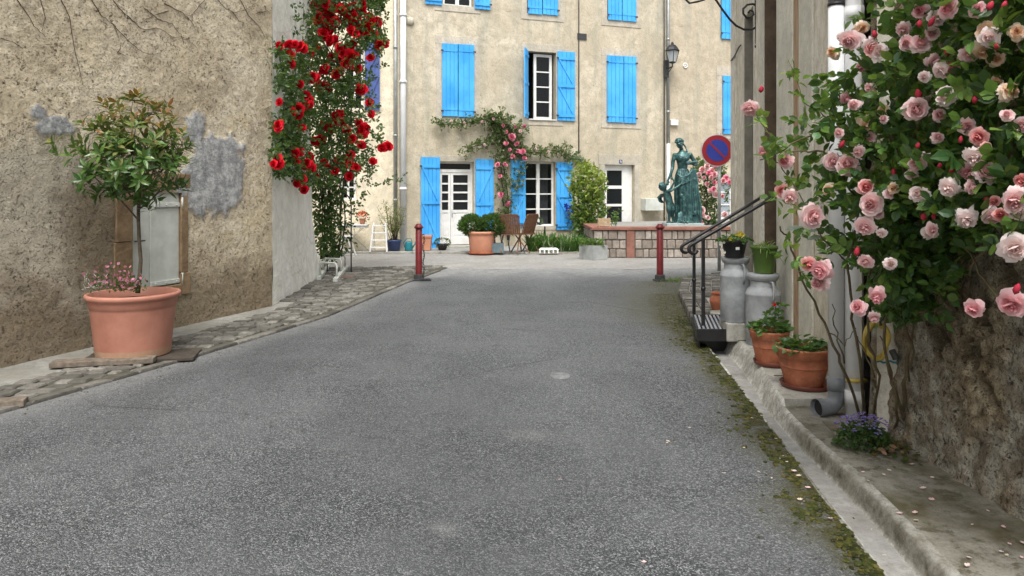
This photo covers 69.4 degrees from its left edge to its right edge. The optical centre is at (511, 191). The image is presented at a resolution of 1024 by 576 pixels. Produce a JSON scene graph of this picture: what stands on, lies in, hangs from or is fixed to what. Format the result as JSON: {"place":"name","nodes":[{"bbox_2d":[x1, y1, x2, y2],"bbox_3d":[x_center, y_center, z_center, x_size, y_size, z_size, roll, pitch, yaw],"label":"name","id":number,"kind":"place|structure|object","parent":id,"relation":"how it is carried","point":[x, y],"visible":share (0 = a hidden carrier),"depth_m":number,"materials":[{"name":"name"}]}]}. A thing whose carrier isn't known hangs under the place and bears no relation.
{"place":"outdoors","nodes":[
{"label":"outdoors","id":0,"kind":"place"},
{"bbox_2d":[0,302,293,385],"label":"footpath","id":1,"kind":"structure","parent":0,"point":[10,375],"depth_m":6.62,"materials":[{"name":"grey concrete"}]},
{"bbox_2d":[49,355,156,367],"bbox_3d":[-3.497,1.452,6.412,0.800,0.066,0.401,0,0,-13],"label":"board","id":2,"kind":"object","parent":1,"relation":"on","point":[84,362],"visible":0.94,"depth_m":6.24,"materials":[{"name":"brown wood"}]},
{"bbox_2d":[14,267,446,398],"bbox_3d":[-4.526,1.486,4.800,3.459,0.008,20.368,0,0,9],"label":"cobble bedding","id":3,"kind":"object","parent":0,"point":[125,371],"visible":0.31,"depth_m":7.92,"materials":[{"name":"grey stone"}]},
{"bbox_2d":[0,265,442,413],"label":"cobble gutter","id":4,"kind":"object","parent":3,"relation":"on","point":[303,298],"visible":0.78,"depth_m":8.13,"materials":[{"name":"grey stone"}]},
{"bbox_2d":[0,396,27,406],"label":"board","id":5,"kind":"object","parent":4,"relation":"on","point":[20,401],"visible":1,"depth_m":5.10,"materials":[{"name":"grey wood"}]},
{"bbox_2d":[86,348,201,361],"bbox_3d":[-3.289,1.466,6.580,0.920,0.030,0.400,0,0,-13],"label":"board","id":6,"kind":"object","parent":4,"relation":"on","point":[184,354],"visible":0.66,"depth_m":6.56,"materials":[{"name":"brown wood"}]},
{"bbox_2d":[42,87,198,357],"bbox_3d":[-3.393,0.243,6.627,1.329,2.413,1.146,0,0,0],"label":"potted shrub","id":7,"kind":"object","parent":6,"relation":"on","point":[131,320],"visible":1,"depth_m":6.44,"materials":[{"name":"green plant"}]},
{"bbox_2d":[316,254,347,281],"bbox_3d":[-3.216,1.332,13.303,0.432,0.297,2.364,0,0,-10],"label":"bicycle rack","id":8,"kind":"object","parent":4,"relation":"on","point":[336,278],"visible":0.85,"depth_m":13.04,"materials":[{"name":"white metal"}]},
{"bbox_2d":[267,0,407,265],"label":"red climbing rose","id":9,"kind":"object","parent":4,"relation":"on","point":[357,20],"visible":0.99,"depth_m":12.59,"materials":[{"name":"green plant"}]},
{"bbox_2d":[327,192,351,271],"bbox_3d":[-3.179,0.746,13.600,0.464,1.508,0.023,0,0,0],"label":"plant hoop","id":10,"kind":"object","parent":4,"relation":"on","point":[351,232],"visible":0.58,"depth_m":13.59,"materials":[{"name":"black metal"}]},
{"bbox_2d":[340,275,356,277],"bbox_3d":[-2.870,1.464,12.775,0.300,0.012,0.350,0,0,0],"label":"drain cover","id":11,"kind":"object","parent":3,"relation":"on","point":[347,276],"visible":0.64,"depth_m":12.76,"materials":[{"name":"metal"}]},
{"bbox_2d":[0,268,869,575],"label":"road","id":12,"kind":"structure","parent":0,"point":[442,422],"depth_m":4.16,"materials":[{"name":"grey asphalt"}]},
{"bbox_2d":[411,224,430,280],"bbox_3d":[-1.528,1.010,12.432,0.340,0.960,0.236,0,0,-5],"label":"bollard","id":13,"kind":"object","parent":12,"relation":"on","point":[419,262],"visible":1,"depth_m":12.40,"materials":[{"name":"red metal"}]},
{"bbox_2d":[14,287,887,570],"bbox_3d":[-0.824,1.536,7.120,5.859,0.109,9.693,0,0,7],"label":"grit","id":14,"kind":"object","parent":12,"relation":"on","point":[673,440],"visible":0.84,"depth_m":5.11,"materials":[{"name":"grey stone"}]},
{"bbox_2d":[550,372,569,378],"bbox_3d":[0.386,1.480,5.949,0.166,0.017,0.166,0,0,0],"label":"valve cover","id":15,"kind":"object","parent":12,"relation":"on","point":[558,375],"visible":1,"depth_m":5.93,"materials":[{"name":"grey metal"}]},
{"bbox_2d":[653,224,664,281],"bbox_3d":[2.483,1.010,12.400,0.200,0.960,0.200,0,0,-5],"label":"bollard","id":16,"kind":"object","parent":12,"relation":"on","point":[659,275],"visible":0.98,"depth_m":12.35,"materials":[{"name":"red metal"}]},
{"bbox_2d":[649,273,698,285],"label":"grass tufts","id":17,"kind":"object","parent":12,"relation":"on","point":[676,279],"visible":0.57,"depth_m":12.31,"materials":[{"name":"green plant"}]},
{"bbox_2d":[701,133,730,270],"bbox_3d":[3.867,0.190,13.975,0.610,2.620,0.113,0,0,0],"label":"no parking sign","id":18,"kind":"object","parent":12,"relation":"on","point":[715,150],"visible":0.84,"depth_m":13.93,"materials":[{"name":"metal"}]},
{"bbox_2d":[661,315,884,575],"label":"moss","id":19,"kind":"object","parent":12,"relation":"on","point":[871,566],"visible":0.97,"depth_m":3.86,"materials":[{"name":"green plant"}]},
{"bbox_2d":[352,246,527,251],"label":"terrace","id":20,"kind":"structure","parent":0,"point":[506,248],"depth_m":18.80,"materials":[{"name":"concrete"}]},
{"bbox_2d":[336,224,369,251],"bbox_3d":[-3.931,1.126,18.225,0.780,0.672,0.450,0,0,0],"label":"garden table","id":21,"kind":"object","parent":20,"relation":"on","point":[360,226],"visible":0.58,"depth_m":18.03,"materials":[{"name":"white paint"}]},
{"bbox_2d":[355,211,370,223],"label":"potted plant","id":22,"kind":"object","parent":21,"relation":"on","point":[362,220],"visible":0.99,"depth_m":18.10,"materials":[{"name":"orange plant"}]},
{"bbox_2d":[369,223,387,251],"bbox_3d":[-3.242,1.105,18.148,0.447,0.711,0.454,0,0,0],"label":"step stool","id":23,"kind":"object","parent":20,"relation":"on","point":[374,233],"visible":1,"depth_m":18.03,"materials":[{"name":"white paint"}]},
{"bbox_2d":[376,197,407,250],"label":"potted shrub","id":24,"kind":"object","parent":20,"relation":"on","point":[393,243],"visible":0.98,"depth_m":18.27,"materials":[{"name":"green plant"}]},
{"bbox_2d":[403,238,414,250],"bbox_3d":[-2.537,1.296,18.337,0.306,0.319,0.200,0,0,27],"label":"watering can","id":25,"kind":"object","parent":20,"relation":"on","point":[408,245],"visible":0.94,"depth_m":18.29,"materials":[{"name":"teal plastic"}]},
{"bbox_2d":[422,235,432,249],"bbox_3d":[-2.142,1.268,18.500,0.290,0.375,0.290,0,0,0],"label":"clay planter","id":26,"kind":"object","parent":20,"relation":"on","point":[427,244],"visible":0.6,"depth_m":18.38,"materials":[{"name":"ceramic"}]},
{"bbox_2d":[434,237,450,249],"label":"potted plant","id":27,"kind":"object","parent":20,"relation":"on","point":[441,246],"visible":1,"depth_m":18.51,"materials":[{"name":"grey plant"}]},
{"bbox_2d":[511,214,538,252],"bbox_3d":[0.332,0.996,17.957,0.564,0.942,0.554,0,0,38],"label":"folding chair","id":28,"kind":"object","parent":20,"relation":"on","point":[530,224],"visible":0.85,"depth_m":17.84,"materials":[{"name":"brown wood"}]},
{"bbox_2d":[522,230,587,251],"bbox_3d":[1.278,1.212,18.468,2.377,0.536,1.653,0,0,0],"label":"iris bed","id":29,"kind":"object","parent":20,"relation":"on","point":[566,243],"visible":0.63,"depth_m":18.07,"materials":[{"name":"green plant"}]},
{"bbox_2d":[564,159,610,237],"bbox_3d":[1.978,0.314,19.227,1.235,2.394,1.205,0,0,0],"label":"shrub","id":30,"kind":"object","parent":20,"relation":"on","point":[584,214],"visible":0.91,"depth_m":18.93,"materials":[{"name":"green plant"}]},
{"bbox_2d":[317,253,723,268],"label":"square paving","id":31,"kind":"structure","parent":0,"point":[498,261],"depth_m":15.97,"materials":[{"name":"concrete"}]},
{"bbox_2d":[340,235,356,255],"bbox_3d":[-3.876,1.255,17.300,0.432,0.492,0.320,0,0,0],"label":"trestle","id":32,"kind":"object","parent":31,"relation":"on","point":[349,245],"visible":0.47,"depth_m":17.16,"materials":[{"name":"white paint"}]},
{"bbox_2d":[310,0,398,250],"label":"cream house","id":33,"kind":"structure","parent":31,"relation":"on","point":[382,86],"depth_m":18.80,"materials":[{"name":"paint"}]},
{"bbox_2d":[341,169,355,199],"bbox_3d":[-4.149,-0.251,18.709,0.399,0.904,0.140,0,0,-10],"label":"window","id":34,"kind":"structure","parent":33,"relation":"in","point":[352,187],"depth_m":18.72,"materials":[{"name":"white paint"}]},
{"bbox_2d":[346,46,362,109],"bbox_3d":[-3.999,-2.890,18.762,0.440,1.631,0.155,0,0,-9],"label":"window","id":35,"kind":"structure","parent":33,"relation":"in","point":[353,73],"depth_m":18.79,"materials":[{"name":"white paint"}]},
{"bbox_2d":[393,0,397,238],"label":"downpipe","id":36,"kind":"object","parent":33,"relation":"attached to","point":[395,48],"visible":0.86,"depth_m":18.82,"materials":[{"name":"metal"}]},
{"bbox_2d":[317,251,578,253],"bbox_3d":[-1.742,1.478,18.035,9.504,0.045,0.170,0,0,0],"label":"terrace edging","id":37,"kind":"object","parent":31,"relation":"on","point":[437,252],"visible":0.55,"depth_m":17.95,"materials":[{"name":"concrete"}]},
{"bbox_2d":[499,214,521,253],"bbox_3d":[-0.038,0.996,17.760,0.555,0.942,0.563,0,0,8],"label":"folding chair","id":38,"kind":"object","parent":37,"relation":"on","point":[512,225],"visible":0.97,"depth_m":17.60,"materials":[{"name":"brown wood"}]},
{"bbox_2d":[457,212,505,254],"bbox_3d":[-0.722,0.967,17.763,1.256,1.016,0.718,0,0,0],"label":"potted shrub","id":39,"kind":"object","parent":31,"relation":"on","point":[481,234],"visible":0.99,"depth_m":17.55,"materials":[{"name":"green plant"}]},
{"bbox_2d":[492,235,503,252],"bbox_3d":[-0.335,1.239,17.700,0.280,0.421,0.200,0,0,0],"label":"carrier crate","id":40,"kind":"object","parent":31,"relation":"on","point":[496,247],"visible":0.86,"depth_m":17.60,"materials":[{"name":"blue plastic"}]},
{"bbox_2d":[399,0,666,248],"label":"blue shuttered house","id":41,"kind":"structure","parent":31,"relation":"on","point":[518,59],"depth_m":20.30,"materials":[{"name":"paint"}]},
{"bbox_2d":[399,0,406,248],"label":"downpipe","id":42,"kind":"object","parent":41,"relation":"attached to","point":[402,82],"visible":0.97,"depth_m":18.85,"materials":[{"name":"white plastic"}]},
{"bbox_2d":[440,162,471,243],"bbox_3d":[-1.513,0.299,19.639,0.904,2.202,0.372,0,0,0],"label":"door","id":43,"kind":"structure","parent":41,"relation":"in","point":[455,177],"depth_m":19.62,"materials":[{"name":"white paint"}]},
{"bbox_2d":[442,0,470,6],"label":"window","id":44,"kind":"structure","parent":41,"relation":"in","point":[448,2],"depth_m":19.64,"materials":[{"name":"white paint"}]},
{"bbox_2d":[430,106,574,239],"bbox_3d":[-0.197,-0.490,19.749,4.078,3.584,0.506,0,0,-20],"label":"facade rose","id":45,"kind":"object","parent":41,"relation":"attached to","point":[501,126],"visible":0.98,"depth_m":19.68,"materials":[{"name":"green plant"}]},
{"bbox_2d":[526,162,552,225],"bbox_3d":[0.710,0.055,20.434,0.898,1.779,0.323,0,0,-3],"label":"window","id":46,"kind":"structure","parent":41,"relation":"in","point":[539,175],"depth_m":20.47,"materials":[{"name":"white paint"}]},
{"bbox_2d":[533,54,551,118],"bbox_3d":[0.845,-2.904,20.490,0.537,1.807,0.175,0,0,-7],"label":"window","id":47,"kind":"structure","parent":41,"relation":"in","point":[542,64],"depth_m":20.49,"materials":[{"name":"white paint"}]},
{"bbox_2d":[564,203,573,235],"bbox_3d":[1.603,0.826,20.410,0.401,1.058,0.132,0,0,-18],"label":"clematis","id":48,"kind":"object","parent":41,"relation":"attached to","point":[567,207],"visible":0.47,"depth_m":20.37,"materials":[{"name":"blue plant"}]},
{"bbox_2d":[565,151,583,172],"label":"hanging plant","id":49,"kind":"object","parent":41,"relation":"attached to","point":[578,158],"visible":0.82,"depth_m":20.50,"materials":[{"name":"green plant"}]},
{"bbox_2d":[578,0,578,153],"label":"cable","id":50,"kind":"object","parent":41,"relation":"attached to","point":[578,76],"visible":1,"depth_m":20.64,"materials":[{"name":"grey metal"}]},
{"bbox_2d":[605,165,631,221],"bbox_3d":[3.030,0.311,21.225,0.934,2.177,0.241,0,0,-10],"label":"door","id":51,"kind":"structure","parent":41,"relation":"in","point":[619,177],"depth_m":21.27,"materials":[{"name":"white paint"}]},
{"bbox_2d":[641,198,662,210],"bbox_3d":[4.039,0.360,21.311,0.580,0.348,0.280,0,0,-20],"label":"letter box","id":52,"kind":"object","parent":41,"relation":"attached to","point":[651,204],"visible":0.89,"depth_m":21.18,"materials":[{"name":"white paint"}]},
{"bbox_2d":[664,0,664,220],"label":"cable","id":53,"kind":"object","parent":41,"relation":"attached to","point":[664,107],"visible":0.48,"depth_m":21.52,"materials":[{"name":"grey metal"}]},
{"bbox_2d":[666,0,669,143],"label":"downpipe","id":54,"kind":"object","parent":41,"relation":"attached to","point":[668,79],"visible":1,"depth_m":21.52,"materials":[{"name":"metal"}]},
{"bbox_2d":[667,144,669,220],"bbox_3d":[4.548,-0.094,21.504,0.105,2.621,0.105,0,0,0],"label":"downpipe","id":55,"kind":"object","parent":41,"relation":"attached to","point":[668,160],"visible":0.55,"depth_m":21.46,"materials":[{"name":"white plastic"}]},
{"bbox_2d":[663,42,679,77],"bbox_3d":[4.586,-3.831,21.348,0.388,1.003,0.547,0,0,-22],"label":"wall lantern","id":56,"kind":"object","parent":41,"relation":"attached to","point":[672,50],"depth_m":21.25,"materials":[{"name":"grey metal"}]},
{"bbox_2d":[539,248,558,252],"bbox_3d":[0.881,1.400,17.700,0.474,0.120,0.240,0,0,0],"label":"plastic tray","id":57,"kind":"object","parent":31,"relation":"on","point":[549,249],"visible":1,"depth_m":17.59,"materials":[{"name":"white paint"}]},
{"bbox_2d":[578,237,607,259],"bbox_3d":[1.798,1.254,16.520,0.652,0.493,0.540,0,0,0],"label":"stone planter","id":58,"kind":"object","parent":31,"relation":"on","point":[592,249],"visible":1,"depth_m":16.37,"materials":[{"name":"grey stone"}]},
{"bbox_2d":[580,223,730,257],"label":"terrace wall","id":59,"kind":"structure","parent":31,"relation":"on","point":[630,241],"depth_m":16.88,"materials":[{"name":"stone"}]},
{"bbox_2d":[598,218,609,226],"bbox_3d":[2.128,0.699,17.100,0.274,0.198,0.196,0,0,0],"label":"wooden crate","id":60,"kind":"object","parent":59,"relation":"on","point":[603,221],"visible":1,"depth_m":17.02,"materials":[{"name":"brown wood"}]},
{"bbox_2d":[678,272,719,324],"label":"kerb setts","id":61,"kind":"structure","parent":31,"relation":"on","point":[685,295],"depth_m":10.46,"materials":[{"name":"grey stone"}]},
{"bbox_2d":[670,0,730,220],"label":"tan house","id":62,"kind":"structure","parent":31,"relation":"on","point":[700,86],"depth_m":22.02,"materials":[{"name":"paint"}]},
{"bbox_2d":[670,120,677,125],"bbox_3d":[4.748,-2.032,21.665,0.243,0.164,0.090,0,0,-20],"label":"alarm box","id":63,"kind":"object","parent":62,"relation":"attached to","point":[673,122],"visible":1,"depth_m":21.62,"materials":[{"name":"white paint"}]},
{"bbox_2d":[721,178,730,218],"bbox_3d":[6.657,0.194,22.558,1.021,1.261,0.405,0,0,0],"label":"window","id":64,"kind":"structure","parent":62,"relation":"in","point":[725,206],"depth_m":22.51,"materials":[{"name":"white paint"}]},
{"bbox_2d":[610,220,730,225],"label":"raised terrace","id":65,"kind":"structure","parent":0,"point":[647,223],"depth_m":19.71,"materials":[{"name":"concrete"}]},
{"bbox_2d":[610,208,623,225],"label":"terrace plant","id":66,"kind":"object","parent":65,"relation":"on","point":[615,221],"visible":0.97,"depth_m":17.99,"materials":[{"name":"green plant"}]},
{"bbox_2d":[657,138,703,225],"bbox_3d":[4.109,-0.247,18.121,1.085,2.170,0.678,0,0,0],"label":"bronze statue","id":67,"kind":"object","parent":65,"relation":"on","point":[685,207],"visible":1,"depth_m":17.96,"materials":[{"name":"teal metal"}]},
{"bbox_2d":[690,156,730,224],"bbox_3d":[5.246,0.029,19.029,1.540,1.978,1.070,0,0,0],"label":"standard rose","id":68,"kind":"object","parent":65,"relation":"on","point":[701,167],"visible":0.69,"depth_m":18.83,"materials":[{"name":"pink plant"}]},
{"bbox_2d":[689,280,711,309],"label":"pavement","id":69,"kind":"structure","parent":0,"point":[700,290],"depth_m":10.85,"materials":[{"name":"grey stone"}]},
{"bbox_2d":[709,291,719,309],"bbox_3d":[2.440,1.301,8.750,0.200,0.228,0.200,0,0,0],"label":"clay jar","id":70,"kind":"object","parent":69,"relation":"on","point":[714,299],"visible":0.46,"depth_m":8.69,"materials":[{"name":"ceramic"}]},
{"bbox_2d":[710,310,719,313],"bbox_3d":[2.474,1.398,8.461,0.441,0.064,0.316,0,0,0],"label":"kerb stone","id":71,"kind":"object","parent":69,"relation":"on","point":[714,311],"visible":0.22,"depth_m":8.48,"materials":[{"name":"stone"}]},
{"bbox_2d":[740,341,844,412],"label":"raised pavement","id":72,"kind":"structure","parent":0,"point":[791,397],"depth_m":5.14,"materials":[{"name":"concrete"}]},
{"bbox_2d":[719,319,745,341],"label":"stone block","id":73,"kind":"structure","parent":72,"relation":"on","point":[735,332],"depth_m":6.96,"materials":[{"name":"stone"}]},
{"bbox_2d":[720,256,749,322],"bbox_3d":[2.150,0.930,7.110,0.295,0.612,0.295,0,0,26],"label":"milk can","id":74,"kind":"object","parent":73,"relation":"on","point":[734,282],"visible":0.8,"depth_m":6.99,"materials":[{"name":"metal"}]},
{"bbox_2d":[714,231,754,257],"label":"potted plant","id":75,"kind":"object","parent":74,"relation":"on","point":[733,247],"visible":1,"depth_m":6.97,"materials":[{"name":"black plant"}]},
{"bbox_2d":[745,272,780,345],"bbox_3d":[2.310,1.074,6.800,0.315,0.652,0.315,0,0,41],"label":"milk can","id":76,"kind":"object","parent":72,"relation":"on","point":[762,293],"visible":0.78,"depth_m":6.69,"materials":[{"name":"metal"}]},
{"bbox_2d":[749,240,784,273],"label":"potted plant","id":77,"kind":"object","parent":76,"relation":"on","point":[764,260],"visible":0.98,"depth_m":6.72,"materials":[{"name":"green plant"}]},
{"bbox_2d":[745,302,794,367],"bbox_3d":[2.095,1.138,6.004,0.384,0.519,0.362,0,0,0],"label":"potted geranium","id":78,"kind":"object","parent":72,"relation":"on","point":[763,338],"visible":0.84,"depth_m":5.91,"materials":[{"name":"ceramic"}]},
{"bbox_2d":[771,334,827,391],"bbox_3d":[2.090,1.201,5.320,0.433,0.393,0.429,0,0,0],"label":"potted geranium","id":79,"kind":"object","parent":72,"relation":"on","point":[803,365],"visible":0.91,"depth_m":5.19,"materials":[{"name":"ceramic"}]},
{"bbox_2d":[678,296,916,575],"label":"ground","id":80,"kind":"structure","parent":0,"point":[881,550],"depth_m":3.84,"materials":[{"name":"concrete"}]},
{"bbox_2d":[0,0,271,367],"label":"roughcast house","id":81,"kind":"structure","parent":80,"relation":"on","point":[206,243],"depth_m":7.40,"materials":[{"name":"paint"}]},
{"bbox_2d":[1,0,269,83],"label":"dead creeper","id":82,"kind":"object","parent":81,"relation":"attached to","point":[132,20],"visible":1,"depth_m":7.43,"materials":[{"name":"brown plant"}]},
{"bbox_2d":[131,193,182,286],"bbox_3d":[-3.732,0.507,7.774,0.073,1.005,0.667,0,0,19],"label":"hatch door","id":83,"kind":"structure","parent":81,"relation":"in","point":[159,227],"depth_m":7.80,"materials":[{"name":"white paint"}]},
{"bbox_2d":[272,0,321,305],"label":"whitewashed house","id":84,"kind":"structure","parent":80,"relation":"on","point":[295,265],"depth_m":10.61,"materials":[{"name":"paint"}]},
{"bbox_2d":[692,314,727,350],"bbox_3d":[2.023,1.448,7.420,0.394,0.305,0.961,0,0,10],"label":"iron step","id":85,"kind":"object","parent":80,"relation":"on","point":[711,334],"visible":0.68,"depth_m":7.25,"materials":[{"name":"metal"}]},
{"bbox_2d":[680,197,759,313],"bbox_3d":[2.307,0.708,8.155,0.916,1.325,0.050,0,0,-1],"label":"handrail","id":86,"kind":"object","parent":85,"relation":"on","point":[694,238],"visible":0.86,"depth_m":8.14,"materials":[{"name":"black metal"}]},
{"bbox_2d":[687,197,776,328],"bbox_3d":[2.157,0.675,7.205,0.903,1.330,0.050,0,0,-1],"label":"handrail","id":87,"kind":"object","parent":85,"relation":"on","point":[714,231],"visible":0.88,"depth_m":7.19,"materials":[{"name":"black metal"}]},
{"bbox_2d":[731,0,897,431],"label":"pale corner house","id":88,"kind":"structure","parent":80,"relation":"on","point":[791,30],"depth_m":6.98,"materials":[{"name":"paint"}]},
{"bbox_2d":[685,0,755,47],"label":"wrought iron bracket","id":89,"kind":"object","parent":88,"relation":"attached to","point":[729,18],"visible":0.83,"depth_m":8.59,"materials":[{"name":"black metal"}]},
{"bbox_2d":[730,44,740,60],"bbox_3d":[3.036,-1.884,10.039,0.024,0.074,0.841,0,0,8],"label":"cable","id":90,"kind":"object","parent":88,"relation":"attached to","point":[735,52],"visible":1,"depth_m":9.97,"materials":[{"name":"grey metal"}]},
{"bbox_2d":[810,0,844,416],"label":"downpipe","id":91,"kind":"object","parent":88,"relation":"attached to","point":[832,403],"visible":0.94,"depth_m":4.78,"materials":[{"name":"white plastic"}]},
{"bbox_2d":[844,0,866,419],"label":"downpipe","id":92,"kind":"object","parent":88,"relation":"attached to","point":[852,7],"visible":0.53,"depth_m":4.71,"materials":[{"name":"white plastic"}]},
{"bbox_2d":[879,316,898,359],"bbox_3d":[2.205,0.858,4.345,0.127,0.256,0.082,0,0,0],"label":"hose hook","id":93,"kind":"object","parent":88,"relation":"attached to","point":[893,354],"visible":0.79,"depth_m":4.32,"materials":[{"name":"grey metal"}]},
{"bbox_2d":[862,322,890,360],"bbox_3d":[2.131,0.870,4.330,0.172,0.237,0.049,0,0,0],"label":"garden hose","id":94,"kind":"object","parent":93,"relation":"hanging from","point":[880,357],"visible":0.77,"depth_m":4.32,"materials":[{"name":"yellow rubber"}]},
{"bbox_2d":[705,341,962,575],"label":"curb","id":95,"kind":"object","parent":80,"relation":"on","point":[915,548],"visible":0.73,"depth_m":3.76,"materials":[{"name":"concrete"}]},
{"bbox_2d":[786,405,1023,575],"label":"pavement","id":96,"kind":"structure","parent":0,"point":[951,513],"depth_m":3.40,"materials":[{"name":"concrete"}]},
{"bbox_2d":[822,421,855,434],"bbox_3d":[2.030,1.447,4.520,0.180,0.012,0.260,0,0,6],"label":"drain cover","id":97,"kind":"object","parent":96,"relation":"on","point":[829,424],"visible":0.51,"depth_m":4.56,"materials":[{"name":"concrete"}]},
{"bbox_2d":[830,412,893,453],"bbox_3d":[1.989,1.357,4.196,0.334,0.216,0.259,0,0,0],"label":"purple flower plant","id":98,"kind":"object","parent":96,"relation":"on","point":[874,431],"visible":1,"depth_m":4.16,"materials":[{"name":"green plant"}]},
{"bbox_2d":[831,423,928,466],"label":"leaf litter","id":99,"kind":"object","parent":96,"relation":"on","point":[904,450],"visible":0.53,"depth_m":4.09,"materials":[{"name":"plant"}]},
{"bbox_2d":[740,0,1023,428],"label":"climbing rose","id":100,"kind":"object","parent":96,"relation":"on","point":[909,188],"visible":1,"depth_m":3.36,"materials":[{"name":"green plant"}]},
{"bbox_2d":[868,0,1023,520],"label":"old stone wall","id":101,"kind":"structure","parent":96,"relation":"on","point":[962,422],"depth_m":3.64,"materials":[{"name":"grey stone"}]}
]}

